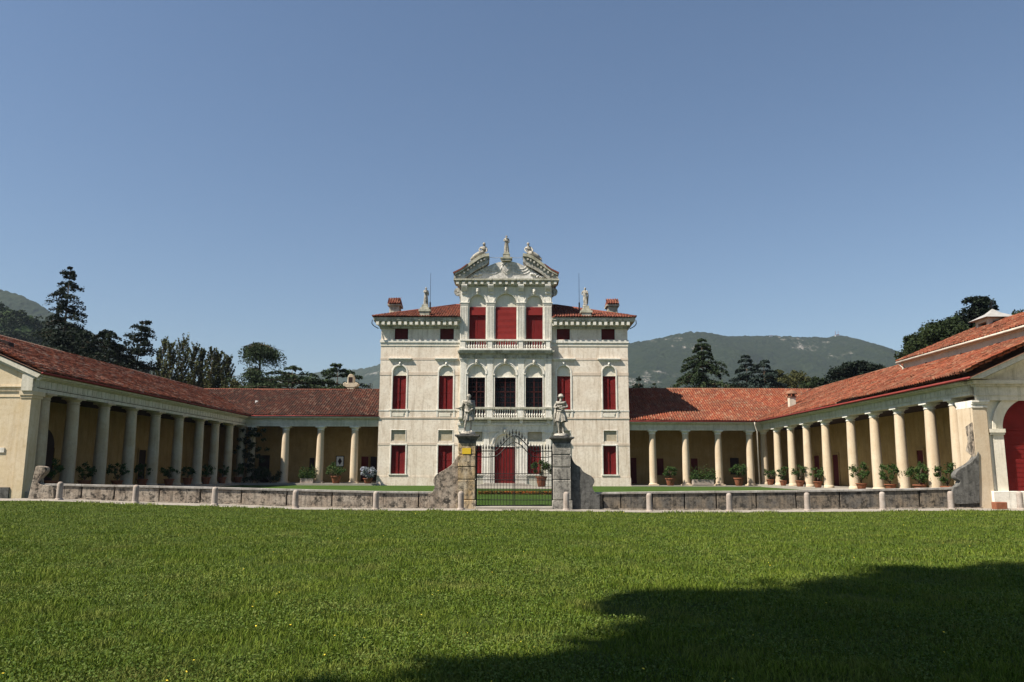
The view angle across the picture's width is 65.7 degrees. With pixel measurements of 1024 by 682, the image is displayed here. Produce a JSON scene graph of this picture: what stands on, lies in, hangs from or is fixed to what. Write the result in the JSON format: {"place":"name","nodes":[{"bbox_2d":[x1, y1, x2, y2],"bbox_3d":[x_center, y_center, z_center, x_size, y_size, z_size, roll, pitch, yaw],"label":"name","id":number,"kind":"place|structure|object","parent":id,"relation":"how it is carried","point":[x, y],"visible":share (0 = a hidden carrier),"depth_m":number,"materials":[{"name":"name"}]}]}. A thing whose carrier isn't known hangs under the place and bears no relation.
{"place":"outdoors","nodes":[
{"label":"outdoors","id":0,"kind":"place"},
{"bbox_2d":[0,307,47,343],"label":"wooded hill","id":1,"kind":"structure","parent":0,"point":[26,327],"depth_m":417.52,"materials":[{"name":"green plant"}]},
{"bbox_2d":[0,301,65,346],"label":"hillside wood","id":2,"kind":"object","parent":1,"relation":"on","point":[12,322],"visible":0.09,"depth_m":415.61,"materials":[{"name":"green plant"}]},
{"bbox_2d":[0,289,207,386],"bbox_3d":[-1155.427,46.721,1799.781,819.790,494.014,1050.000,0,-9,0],"label":"mountain","id":3,"kind":"structure","parent":0,"point":[14,301],"depth_m":1969.35,"materials":[{"name":"green plant"}]},
{"bbox_2d":[277,364,379,388],"bbox_3d":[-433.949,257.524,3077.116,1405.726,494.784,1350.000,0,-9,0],"label":"mountain","id":4,"kind":"structure","parent":0,"point":[371,375],"depth_m":3145.54,"materials":[{"name":"green plant"}]},
{"bbox_2d":[217,485,797,504],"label":"court lawn","id":5,"kind":"structure","parent":0,"point":[431,488],"depth_m":71.90,"materials":[{"name":"green plant"}]},
{"bbox_2d":[249,466,267,482],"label":"shrub","id":6,"kind":"object","parent":5,"relation":"on","point":[260,475],"visible":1,"depth_m":85.47,"materials":[{"name":"green plant"}]},
{"bbox_2d":[371,252,636,485],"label":"villa","id":7,"kind":"object","parent":5,"relation":"on","point":[506,344],"visible":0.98,"depth_m":87.52,"materials":[{"name":"paint"}]},
{"bbox_2d":[388,444,406,474],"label":"window","id":8,"kind":"structure","parent":7,"relation":"in","point":[398,457],"depth_m":86.42,"materials":[{"name":"wood"}]},
{"bbox_2d":[391,429,405,440],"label":"window","id":9,"kind":"structure","parent":7,"relation":"in","point":[397,434],"depth_m":86.78,"materials":[{"name":"stone"}]},
{"bbox_2d":[388,358,411,416],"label":"window","id":10,"kind":"structure","parent":7,"relation":"in","point":[399,380],"depth_m":87.69,"materials":[{"name":"wood"}]},
{"bbox_2d":[394,328,408,339],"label":"window","id":11,"kind":"structure","parent":7,"relation":"in","point":[398,333],"depth_m":88.62,"materials":[{"name":"wood"}]},
{"bbox_2d":[436,444,453,474],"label":"window","id":12,"kind":"structure","parent":7,"relation":"in","point":[445,452],"depth_m":86.42,"materials":[{"name":"wood"}]},
{"bbox_2d":[438,429,452,440],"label":"window","id":13,"kind":"structure","parent":7,"relation":"in","point":[444,435],"depth_m":86.73,"materials":[{"name":"stone"}]},
{"bbox_2d":[435,358,457,416],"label":"window","id":14,"kind":"structure","parent":7,"relation":"in","point":[446,375],"depth_m":87.63,"materials":[{"name":"wood"}]},
{"bbox_2d":[439,329,454,339],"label":"window","id":15,"kind":"structure","parent":7,"relation":"in","point":[443,333],"depth_m":88.57,"materials":[{"name":"wood"}]},
{"bbox_2d":[466,360,486,416],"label":"balcony window","id":16,"kind":"structure","parent":7,"relation":"in","point":[476,375],"depth_m":87.46,"materials":[{"name":"glass"}]},
{"bbox_2d":[467,288,487,347],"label":"upper window","id":17,"kind":"structure","parent":7,"relation":"in","point":[477,307],"depth_m":88.64,"materials":[{"name":"wood"}]},
{"bbox_2d":[475,444,483,474],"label":"window","id":18,"kind":"structure","parent":7,"relation":"in","point":[479,459],"depth_m":86.10,"materials":[{"name":"stone"}]},
{"bbox_2d":[488,429,521,482],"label":"door","id":19,"kind":"structure","parent":7,"relation":"in","point":[496,440],"depth_m":86.02,"materials":[{"name":"wood"}]},
{"bbox_2d":[493,359,517,416],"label":"balcony window","id":20,"kind":"structure","parent":7,"relation":"in","point":[505,375],"depth_m":87.39,"materials":[{"name":"glass"}]},
{"bbox_2d":[493,287,518,347],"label":"upper window","id":21,"kind":"structure","parent":7,"relation":"in","point":[505,310],"depth_m":88.51,"materials":[{"name":"wood"}]},
{"bbox_2d":[523,360,544,416],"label":"balcony window","id":22,"kind":"structure","parent":7,"relation":"in","point":[533,391],"depth_m":87.33,"materials":[{"name":"glass"}]},
{"bbox_2d":[526,445,541,475],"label":"window","id":23,"kind":"structure","parent":7,"relation":"in","point":[529,458],"depth_m":86.08,"materials":[{"name":"wood"}]},
{"bbox_2d":[524,289,544,347],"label":"upper window","id":24,"kind":"structure","parent":7,"relation":"in","point":[534,307],"depth_m":88.60,"materials":[{"name":"wood"}]},
{"bbox_2d":[527,432,542,440],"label":"window","id":25,"kind":"structure","parent":7,"relation":"in","point":[531,436],"depth_m":86.40,"materials":[{"name":"stone"}]},
{"bbox_2d":[552,358,574,416],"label":"window","id":26,"kind":"structure","parent":7,"relation":"in","point":[563,384],"depth_m":87.63,"materials":[{"name":"wood"}]},
{"bbox_2d":[556,329,570,339],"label":"window","id":27,"kind":"structure","parent":7,"relation":"in","point":[561,334],"depth_m":88.47,"materials":[{"name":"wood"}]},
{"bbox_2d":[601,329,615,339],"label":"window","id":28,"kind":"structure","parent":7,"relation":"in","point":[606,334],"depth_m":88.42,"materials":[{"name":"wood"}]},
{"bbox_2d":[597,358,620,417],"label":"window","id":29,"kind":"structure","parent":7,"relation":"in","point":[609,398],"depth_m":87.48,"materials":[{"name":"wood"}]},
{"bbox_2d":[601,444,618,475],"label":"window","id":30,"kind":"structure","parent":7,"relation":"in","point":[609,452],"depth_m":86.25,"materials":[{"name":"wood"}]},
{"bbox_2d":[603,430,617,441],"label":"window","id":31,"kind":"structure","parent":7,"relation":"in","point":[608,435],"depth_m":86.59,"materials":[{"name":"stone"}]},
{"bbox_2d":[477,486,550,488],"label":"paved path","id":32,"kind":"structure","parent":5,"relation":"on","point":[534,487],"depth_m":77.25,"materials":[{"name":"beige stone"}]},
{"bbox_2d":[530,460,550,486],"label":"potted plant","id":33,"kind":"object","parent":32,"relation":"on","point":[531,466],"visible":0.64,"depth_m":80.64,"materials":[{"name":"green plant"}]},
{"bbox_2d":[479,491,550,494],"bbox_3d":[0.709,11.089,57.964,6.428,0.326,1.007,0,-9,0],"label":"flower bed","id":34,"kind":"object","parent":5,"relation":"on","point":[534,492],"visible":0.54,"depth_m":57.74,"materials":[{"name":"green plant"}]},
{"bbox_2d":[0,498,1022,512],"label":"gravel path","id":35,"kind":"structure","parent":0,"point":[448,509],"depth_m":44.62,"materials":[{"name":"beige gravel"}]},
{"bbox_2d":[0,500,1023,681],"bbox_3d":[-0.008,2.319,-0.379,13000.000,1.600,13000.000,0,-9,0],"label":"ground","id":36,"kind":"structure","parent":0,"point":[607,599],"depth_m":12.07,"materials":[{"name":"green plant"}]},
{"bbox_2d":[28,466,55,498],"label":"scroll wall","id":37,"kind":"structure","parent":36,"relation":"on","point":[38,490],"depth_m":46.14,"materials":[{"name":"grey stone"}]},
{"bbox_2d":[31,266,92,353],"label":"spruce tree","id":38,"kind":"object","parent":36,"relation":"on","point":[72,313],"visible":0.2,"depth_m":107.10,"materials":[{"name":"green plant"}]},
{"bbox_2d":[42,326,100,355],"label":"dark tree","id":39,"kind":"object","parent":36,"relation":"on","point":[80,339],"visible":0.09,"depth_m":103.50,"materials":[{"name":"green plant"}]},
{"bbox_2d":[79,329,134,369],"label":"yew tree","id":40,"kind":"object","parent":36,"relation":"on","point":[104,342],"visible":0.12,"depth_m":100.61,"materials":[{"name":"green plant"}]},
{"bbox_2d":[0,335,249,498],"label":"colonnaded wing","id":41,"kind":"structure","parent":36,"relation":"on","point":[71,411],"depth_m":61.63,"materials":[{"name":"beige paint"}]},
{"bbox_2d":[44,430,55,480],"bbox_3d":[-34.697,8.638,58.637,0.100,4.360,3.080,0,-9,0],"label":"doorway","id":42,"kind":"structure","parent":41,"relation":"in","point":[51,451],"depth_m":59.64,"materials":[{"name":"paint"}]},
{"bbox_2d":[44,458,64,483],"bbox_3d":[-29.573,8.569,51.057,1.478,2.084,1.484,9,-13,-44],"label":"potted plant","id":43,"kind":"object","parent":41,"relation":"on","point":[59,468],"visible":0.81,"depth_m":50.95,"materials":[{"name":"green plant"}]},
{"bbox_2d":[75,462,96,483],"bbox_3d":[-29.480,9.291,54.971,1.314,1.921,1.394,7,-12,-37],"label":"potted plant","id":44,"kind":"object","parent":41,"relation":"on","point":[89,474],"visible":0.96,"depth_m":54.87,"materials":[{"name":"green plant"}]},
{"bbox_2d":[106,462,129,484],"bbox_3d":[-29.537,10.038,59.445,1.520,1.890,1.453,-3,-10,19],"label":"potted plant","id":45,"kind":"object","parent":41,"relation":"on","point":[116,481],"visible":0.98,"depth_m":59.34,"materials":[{"name":"green plant"}]},
{"bbox_2d":[135,448,146,483],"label":"doorway","id":46,"kind":"structure","parent":41,"relation":"in","point":[142,453],"depth_m":74.06,"materials":[{"name":"paint"}]},
{"bbox_2d":[134,463,152,484],"bbox_3d":[-29.633,10.688,63.432,1.347,1.893,1.435,0,-9,0],"label":"potted plant","id":47,"kind":"object","parent":41,"relation":"on","point":[142,481],"visible":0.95,"depth_m":63.12,"materials":[{"name":"green plant"}]},
{"bbox_2d":[159,466,179,485],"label":"potted plant","id":48,"kind":"object","parent":41,"relation":"on","point":[168,482],"visible":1,"depth_m":68.15,"materials":[{"name":"green plant"}]},
{"bbox_2d":[181,466,195,484],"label":"potted plant","id":49,"kind":"object","parent":41,"relation":"on","point":[187,481],"visible":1,"depth_m":71.88,"materials":[{"name":"green plant"}]},
{"bbox_2d":[115,320,161,372],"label":"spruce tree","id":50,"kind":"object","parent":36,"relation":"on","point":[138,351],"visible":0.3,"depth_m":103.05,"materials":[{"name":"green plant"}]},
{"bbox_2d":[152,336,168,376],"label":"poplar tree","id":51,"kind":"object","parent":36,"relation":"on","point":[161,354],"visible":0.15,"depth_m":113.34,"materials":[{"name":"green plant"}]},
{"bbox_2d":[161,340,177,380],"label":"poplar tree","id":52,"kind":"object","parent":36,"relation":"on","point":[166,370],"visible":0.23,"depth_m":111.14,"materials":[{"name":"green plant"}]},
{"bbox_2d":[173,332,189,383],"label":"poplar tree","id":53,"kind":"object","parent":36,"relation":"on","point":[183,348],"visible":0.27,"depth_m":114.09,"materials":[{"name":"green plant"}]},
{"bbox_2d":[186,341,203,387],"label":"poplar tree","id":54,"kind":"object","parent":36,"relation":"on","point":[193,364],"visible":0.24,"depth_m":112.09,"materials":[{"name":"green plant"}]},
{"bbox_2d":[196,347,208,387],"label":"poplar tree","id":55,"kind":"object","parent":36,"relation":"on","point":[202,357],"visible":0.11,"depth_m":115.02,"materials":[{"name":"green plant"}]},
{"bbox_2d":[202,346,218,387],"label":"poplar tree","id":56,"kind":"object","parent":36,"relation":"on","point":[211,381],"visible":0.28,"depth_m":111.12,"materials":[{"name":"green plant"}]},
{"bbox_2d":[218,352,235,387],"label":"poplar tree","id":57,"kind":"object","parent":36,"relation":"on","point":[227,369],"visible":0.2,"depth_m":111.67,"materials":[{"name":"green plant"}]},
{"bbox_2d":[40,483,432,507],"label":"boundary wall","id":58,"kind":"structure","parent":36,"relation":"on","point":[306,497],"depth_m":46.15,"materials":[{"name":"stone"}]},
{"bbox_2d":[225,342,286,388],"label":"umbrella cedar","id":59,"kind":"object","parent":36,"relation":"on","point":[258,352],"visible":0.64,"depth_m":111.61,"materials":[{"name":"green plant"}]},
{"bbox_2d":[187,374,379,485],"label":"colonnade","id":60,"kind":"object","parent":36,"relation":"on","point":[322,429],"visible":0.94,"depth_m":91.53,"materials":[{"name":"paint"}]},
{"bbox_2d":[232,427,269,482],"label":"climbing plant","id":61,"kind":"object","parent":60,"relation":"attached to","point":[251,433],"visible":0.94,"depth_m":86.61,"materials":[{"name":"green plant"}]},
{"bbox_2d":[256,454,270,481],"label":"doorway","id":62,"kind":"structure","parent":60,"relation":"in","point":[267,457],"depth_m":91.57,"materials":[{"name":"paint"}]},
{"bbox_2d":[298,463,316,482],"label":"potted plant","id":63,"kind":"object","parent":60,"relation":"on","point":[305,478],"visible":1,"depth_m":85.71,"materials":[{"name":"green plant"}]},
{"bbox_2d":[326,461,345,482],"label":"potted plant","id":64,"kind":"object","parent":60,"relation":"on","point":[335,472],"visible":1,"depth_m":85.47,"materials":[{"name":"green plant"}]},
{"bbox_2d":[359,455,370,480],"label":"doorway","id":65,"kind":"structure","parent":60,"relation":"in","point":[363,458],"depth_m":91.50,"materials":[{"name":"paint"}]},
{"bbox_2d":[360,466,377,482],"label":"potted plant","id":66,"kind":"object","parent":60,"relation":"on","point":[364,470],"visible":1,"depth_m":85.11,"materials":[{"name":"white plant"}]},
{"bbox_2d":[368,455,377,480],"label":"doorway","id":67,"kind":"structure","parent":60,"relation":"in","point":[373,460],"depth_m":91.50,"materials":[{"name":"paint"}]},
{"bbox_2d":[238,365,330,388],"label":"cedar tree","id":68,"kind":"object","parent":36,"relation":"on","point":[291,379],"visible":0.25,"depth_m":108.16,"materials":[{"name":"green plant"}]},
{"bbox_2d":[307,363,369,388],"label":"cedar tree","id":69,"kind":"object","parent":36,"relation":"on","point":[330,373],"visible":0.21,"depth_m":112.17,"materials":[{"name":"green plant"}]},
{"bbox_2d":[428,456,458,507],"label":"scroll wall","id":70,"kind":"structure","parent":36,"relation":"on","point":[444,494],"depth_m":45.87,"materials":[{"name":"grey stone"}]},
{"bbox_2d":[455,433,479,508],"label":"gate pillar","id":71,"kind":"structure","parent":36,"relation":"on","point":[467,464],"depth_m":45.80,"materials":[{"name":"stone"}]},
{"bbox_2d":[455,394,474,433],"bbox_3d":[-2.738,4.291,46.743,1.183,2.360,0.860,0,-9,0],"label":"statue","id":72,"kind":"object","parent":71,"relation":"on","point":[467,407],"visible":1,"depth_m":46.66,"materials":[{"name":"stone"}]},
{"bbox_2d":[475,506,552,508],"bbox_3d":[0.125,9.941,45.873,4.429,0.779,1.550,0,-9,0],"label":"threshold","id":73,"kind":"object","parent":36,"relation":"on","point":[514,507],"visible":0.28,"depth_m":45.17,"materials":[{"name":"beige stone"}]},
{"bbox_2d":[73,500,1011,512],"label":"wall grass","id":74,"kind":"structure","parent":36,"relation":"on","point":[264,507],"depth_m":43.33,"materials":[{"name":"green plant"}]},
{"bbox_2d":[549,435,573,509],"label":"gate pillar","id":75,"kind":"structure","parent":36,"relation":"on","point":[561,447],"depth_m":45.74,"materials":[{"name":"grey stone"}]},
{"bbox_2d":[475,429,552,505],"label":"iron gate","id":76,"kind":"structure","parent":75,"relation":"attached to","point":[513,473],"depth_m":46.12,"materials":[{"name":"black metal"}]},
{"bbox_2d":[554,394,567,435],"bbox_3d":[2.885,4.347,46.697,0.882,2.485,0.871,0,-9,0],"label":"statue","id":77,"kind":"object","parent":75,"relation":"on","point":[560,416],"visible":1,"depth_m":46.60,"materials":[{"name":"stone"}]},
{"bbox_2d":[571,457,599,509],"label":"scroll wall","id":78,"kind":"structure","parent":36,"relation":"on","point":[584,495],"depth_m":45.79,"materials":[{"name":"grey stone"}]},
{"bbox_2d":[668,338,741,387],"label":"cedar tree","id":79,"kind":"object","parent":36,"relation":"on","point":[698,376],"visible":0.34,"depth_m":115.77,"materials":[{"name":"green plant"}]},
{"bbox_2d":[629,388,830,486],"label":"colonnade","id":80,"kind":"object","parent":36,"relation":"on","point":[683,431],"visible":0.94,"depth_m":91.85,"materials":[{"name":"paint"}]},
{"bbox_2d":[630,457,637,482],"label":"doorway","id":81,"kind":"structure","parent":80,"relation":"in","point":[633,460],"depth_m":91.83,"materials":[{"name":"paint"}]},
{"bbox_2d":[656,457,664,474],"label":"doorway","id":82,"kind":"structure","parent":80,"relation":"in","point":[660,461],"depth_m":91.90,"materials":[{"name":"paint"}]},
{"bbox_2d":[663,466,677,485],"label":"potted plant","id":83,"kind":"object","parent":80,"relation":"on","point":[670,481],"visible":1,"depth_m":85.23,"materials":[{"name":"green plant"}]},
{"bbox_2d":[689,457,699,483],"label":"doorway","id":84,"kind":"structure","parent":80,"relation":"in","point":[694,461],"depth_m":91.86,"materials":[{"name":"paint"}]},
{"bbox_2d":[689,464,716,484],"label":"stone trough","id":85,"kind":"object","parent":80,"relation":"on","point":[698,476],"visible":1,"depth_m":85.31,"materials":[{"name":"green plant"}]},
{"bbox_2d":[729,464,746,485],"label":"potted plant","id":86,"kind":"object","parent":80,"relation":"on","point":[738,480],"visible":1,"depth_m":85.14,"materials":[{"name":"green plant"}]},
{"bbox_2d":[726,355,764,387],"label":"blue cedar","id":87,"kind":"object","parent":36,"relation":"on","point":[746,377],"visible":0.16,"depth_m":120.13,"materials":[{"name":"green plant"}]},
{"bbox_2d":[737,359,789,387],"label":"blue cedar","id":88,"kind":"object","parent":36,"relation":"on","point":[771,381],"visible":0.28,"depth_m":119.09,"materials":[{"name":"green plant"}]},
{"bbox_2d":[765,369,800,387],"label":"leafy tree","id":89,"kind":"object","parent":36,"relation":"on","point":[782,377],"visible":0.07,"depth_m":124.26,"materials":[{"name":"green plant"}]},
{"bbox_2d":[595,487,982,509],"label":"boundary wall","id":90,"kind":"structure","parent":36,"relation":"on","point":[913,498],"depth_m":45.90,"materials":[{"name":"weathered grey stone"},{"name":"pale stone"}]},
{"bbox_2d":[786,370,810,382],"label":"leafy tree","id":91,"kind":"object","parent":36,"relation":"on","point":[797,375],"visible":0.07,"depth_m":128.14,"materials":[{"name":"green plant"}]},
{"bbox_2d":[798,376,823,387],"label":"leafy tree","id":92,"kind":"object","parent":36,"relation":"on","point":[808,384],"visible":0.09,"depth_m":123.86,"materials":[{"name":"green plant"}]},
{"bbox_2d":[816,360,886,385],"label":"pine tree","id":93,"kind":"object","parent":36,"relation":"on","point":[846,370],"visible":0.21,"depth_m":120.74,"materials":[{"name":"green plant"}]},
{"bbox_2d":[744,336,1023,507],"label":"colonnaded wing","id":94,"kind":"structure","parent":36,"relation":"on","point":[873,420],"depth_m":57.85,"materials":[{"name":"beige paint"}]},
{"bbox_2d":[791,463,805,486],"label":"potted plant","id":95,"kind":"object","parent":94,"relation":"on","point":[799,483],"visible":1,"depth_m":74.08,"materials":[{"name":"green plant"}]},
{"bbox_2d":[809,466,823,487],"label":"potted plant","id":96,"kind":"object","parent":94,"relation":"on","point":[817,484],"visible":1,"depth_m":69.58,"materials":[{"name":"green plant"}]},
{"bbox_2d":[831,453,840,485],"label":"doorway","id":97,"kind":"structure","parent":94,"relation":"in","point":[835,456],"depth_m":79.36,"materials":[{"name":"paint"}]},
{"bbox_2d":[848,462,869,488],"bbox_3d":[26.797,10.333,60.959,1.617,2.208,1.531,0,-9,0],"label":"potted plant","id":98,"kind":"object","parent":94,"relation":"on","point":[863,474],"visible":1,"depth_m":60.78,"materials":[{"name":"green plant"}]},
{"bbox_2d":[878,463,901,488],"bbox_3d":[26.798,9.656,56.241,1.595,2.021,1.334,-5,-11,28],"label":"potted plant","id":99,"kind":"object","parent":94,"relation":"on","point":[891,471],"visible":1,"depth_m":56.13,"materials":[{"name":"green plant"}]},
{"bbox_2d":[904,461,928,487],"bbox_3d":[26.677,8.961,52.211,1.576,2.093,1.684,0,-9,0],"label":"potted plant","id":100,"kind":"object","parent":94,"relation":"on","point":[921,476],"visible":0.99,"depth_m":52.01,"materials":[{"name":"green plant"}]},
{"bbox_2d":[915,448,927,487],"bbox_3d":[32.324,10.115,62.648,0.100,3.220,1.280,0,-9,0],"label":"doorway","id":101,"kind":"structure","parent":94,"relation":"in","point":[920,453],"depth_m":62.64,"materials":[{"name":"paint"}]},
{"bbox_2d":[932,462,955,487],"bbox_3d":[26.817,8.452,48.911,1.541,2.034,1.658,-6,-11,33],"label":"potted plant","id":102,"kind":"object","parent":94,"relation":"on","point":[950,470],"visible":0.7,"depth_m":48.73,"materials":[{"name":"green plant"}]},
{"bbox_2d":[988,401,1023,490],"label":"archway","id":103,"kind":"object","parent":94,"relation":"in","point":[1007,424],"depth_m":46.55,"materials":[{"name":"paint"}]},
{"bbox_2d":[893,315,975,363],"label":"holm oak","id":104,"kind":"object","parent":36,"relation":"on","point":[933,332],"visible":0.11,"depth_m":90.91,"materials":[{"name":"green plant"}]},
{"bbox_2d":[895,299,1023,391],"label":"chapel","id":105,"kind":"structure","parent":36,"relation":"on","point":[993,326],"depth_m":58.49,"materials":[{"name":"red tile"}]},
{"bbox_2d":[950,452,979,503],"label":"scroll wall","id":106,"kind":"structure","parent":36,"relation":"on","point":[966,486],"depth_m":45.79,"materials":[{"name":"grey stone"}]},
{"bbox_2d":[955,295,999,327],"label":"pine tree","id":107,"kind":"object","parent":36,"relation":"on","point":[979,307],"visible":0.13,"depth_m":96.55,"materials":[{"name":"green plant"}]},
{"bbox_2d":[0,0,1023,385],"label":"sky","id":108,"kind":"structure","parent":0,"point":[231,175],"materials":[{"name":"blue"}]},
{"bbox_2d":[628,331,900,387],"bbox_3d":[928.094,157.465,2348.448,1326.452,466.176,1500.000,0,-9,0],"label":"mountain","id":109,"kind":"structure","parent":0,"point":[659,362],"depth_m":2315.83,"materials":[{"name":"green plant"}]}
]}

